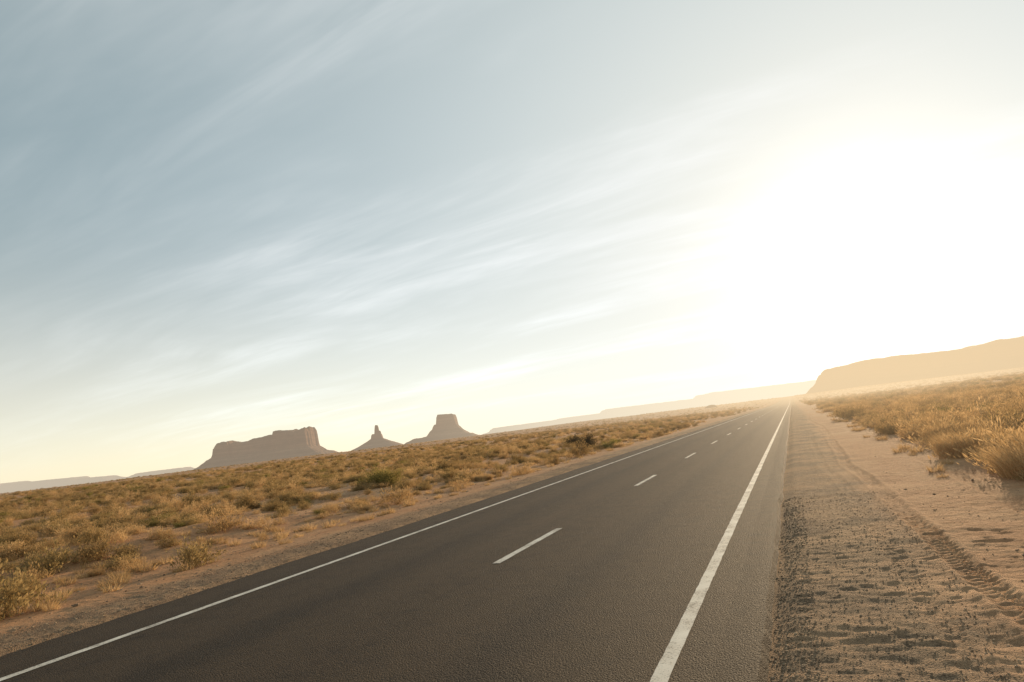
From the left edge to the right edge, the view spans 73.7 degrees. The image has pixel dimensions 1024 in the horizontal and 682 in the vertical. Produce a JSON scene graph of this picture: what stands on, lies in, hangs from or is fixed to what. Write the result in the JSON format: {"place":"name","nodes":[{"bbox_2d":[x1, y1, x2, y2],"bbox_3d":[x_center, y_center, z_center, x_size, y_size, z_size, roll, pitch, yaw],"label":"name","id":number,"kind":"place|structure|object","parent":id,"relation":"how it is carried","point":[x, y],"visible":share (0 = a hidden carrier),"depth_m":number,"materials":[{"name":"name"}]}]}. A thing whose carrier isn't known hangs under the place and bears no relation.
{"place":"outdoors","nodes":[
{"label":"outdoors","id":0,"kind":"place"},
{"bbox_2d":[0,467,194,493],"bbox_3d":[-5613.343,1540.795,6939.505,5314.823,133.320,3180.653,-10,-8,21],"label":"distant plateau","id":1,"kind":"structure","parent":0,"point":[10,487],"depth_m":6762.18,"materials":[{"name":"stone"}]},
{"bbox_2d":[0,396,790,681],"bbox_3d":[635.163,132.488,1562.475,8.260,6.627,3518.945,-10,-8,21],"label":"desert road","id":2,"kind":"structure","parent":0,"point":[657,562],"depth_m":7.80,"materials":[{"name":"grey asphalt"}]},
{"bbox_2d":[0,368,1023,681],"bbox_3d":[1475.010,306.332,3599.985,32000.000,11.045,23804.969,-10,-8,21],"label":"desert ground","id":3,"kind":"structure","parent":0,"point":[828,462],"depth_m":9.61,"materials":[{"name":"beige sand"}]},
{"bbox_2d":[0,537,29,560],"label":"dry shrub","id":4,"kind":"object","parent":3,"relation":"on","point":[9,549],"visible":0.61,"depth_m":16.86,"materials":[{"name":"brown plant"}]},
{"bbox_2d":[58,522,106,540],"bbox_3d":[-12.931,5.771,20.574,1.205,0.592,1.088,-4,-8,-20],"label":"dry shrub","id":5,"kind":"object","parent":3,"relation":"on","point":[76,530],"visible":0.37,"depth_m":20.47,"materials":[{"name":"brown plant"}]},
{"bbox_2d":[233,492,260,509],"bbox_3d":[-10.240,6.169,26.528,1.363,0.828,1.196,-4,-8,-17],"label":"sagebrush","id":6,"kind":"object","parent":3,"relation":"on","point":[247,502],"visible":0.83,"depth_m":26.33,"materials":[{"name":"brown plant"}]},
{"bbox_2d":[193,426,336,469],"bbox_3d":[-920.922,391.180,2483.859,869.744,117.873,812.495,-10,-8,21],"label":"sandstone mesa","id":7,"kind":"structure","parent":3,"relation":"on","point":[282,444],"depth_m":2420.94,"materials":[{"name":"brown stone"}]},
{"bbox_2d":[351,425,401,450],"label":"rock spire","id":8,"kind":"object","parent":3,"relation":"on","point":[377,440],"visible":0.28,"depth_m":2441.01,"materials":[{"name":"stone"}]},
{"bbox_2d":[355,464,406,486],"bbox_3d":[-5.669,5.791,29.623,2.223,1.182,2.213,-7,-8,-1],"label":"sagebrush","id":9,"kind":"object","parent":3,"relation":"on","point":[380,476],"visible":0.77,"depth_m":29.34,"materials":[{"name":"green plant"}]},
{"bbox_2d":[405,414,477,443],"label":"sandstone butte","id":10,"kind":"object","parent":3,"relation":"on","point":[446,426],"visible":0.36,"depth_m":2428.87,"materials":[{"name":"brown stone"}]},
{"bbox_2d":[472,473,493,480],"bbox_3d":[-1.258,5.949,29.814,1.083,0.363,1.086,-1,-9,-36],"label":"dry grass clump","id":11,"kind":"object","parent":3,"relation":"on","point":[487,477],"visible":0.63,"depth_m":29.59,"materials":[{"name":"beige plant"}]},
{"bbox_2d":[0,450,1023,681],"bbox_3d":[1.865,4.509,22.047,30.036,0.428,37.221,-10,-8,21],"label":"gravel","id":12,"kind":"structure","parent":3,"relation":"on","point":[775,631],"depth_m":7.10,"materials":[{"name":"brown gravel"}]},
{"bbox_2d":[0,367,1023,620],"bbox_3d":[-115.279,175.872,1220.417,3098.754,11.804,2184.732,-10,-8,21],"label":"desert scrub","id":13,"kind":"object","parent":3,"relation":"on","point":[902,413],"visible":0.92,"depth_m":32.74,"materials":[{"name":"brown plant"}]},
{"bbox_2d":[563,434,583,444],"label":"sagebrush","id":14,"kind":"object","parent":3,"relation":"on","point":[572,440],"visible":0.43,"depth_m":59.80,"materials":[{"name":"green plant"}]},
{"bbox_2d":[573,431,599,447],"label":"sagebrush","id":15,"kind":"object","parent":3,"relation":"on","point":[587,438],"visible":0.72,"depth_m":53.05,"materials":[{"name":"green plant"}]},
{"bbox_2d":[601,438,619,448],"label":"sagebrush","id":16,"kind":"object","parent":3,"relation":"on","point":[606,444],"visible":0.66,"depth_m":49.33,"materials":[{"name":"brown plant"}]},
{"bbox_2d":[806,336,1023,393],"bbox_3d":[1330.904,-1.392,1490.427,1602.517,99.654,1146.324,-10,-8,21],"label":"sandstone mesa","id":17,"kind":"structure","parent":3,"relation":"on","point":[998,354],"depth_m":1404.65,"materials":[{"name":"beige stone"}]},
{"bbox_2d":[912,418,993,440],"bbox_3d":[13.193,2.633,20.396,2.332,0.767,2.338,-6,-8,-2],"label":"dry grass clump","id":18,"kind":"object","parent":3,"relation":"on","point":[920,428],"visible":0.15,"depth_m":20.36,"materials":[{"name":"brown plant"}]},
{"bbox_2d":[921,424,1022,456],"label":"dry grass clump","id":19,"kind":"object","parent":3,"relation":"on","point":[939,446],"visible":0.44,"depth_m":16.17,"materials":[{"name":"brown plant"}]},
{"bbox_2d":[967,432,1023,478],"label":"dry grass clump","id":20,"kind":"object","parent":3,"relation":"on","point":[1013,461],"visible":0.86,"depth_m":11.96,"materials":[{"name":"beige plant"}]},
{"bbox_2d":[986,405,1023,418],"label":"dry grass clump","id":21,"kind":"object","parent":3,"relation":"on","point":[1011,409],"visible":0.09,"depth_m":22.64,"materials":[{"name":"brown plant"}]},
{"bbox_2d":[0,0,1023,482],"label":"sky","id":22,"kind":"structure","parent":0,"point":[221,220],"materials":[{"name":"blue"}]},
{"bbox_2d":[482,380,815,434],"bbox_3d":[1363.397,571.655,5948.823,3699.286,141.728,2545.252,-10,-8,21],"label":"distant plateau","id":23,"kind":"structure","parent":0,"point":[752,394],"depth_m":5657.44,"materials":[{"name":"stone"}]}
]}

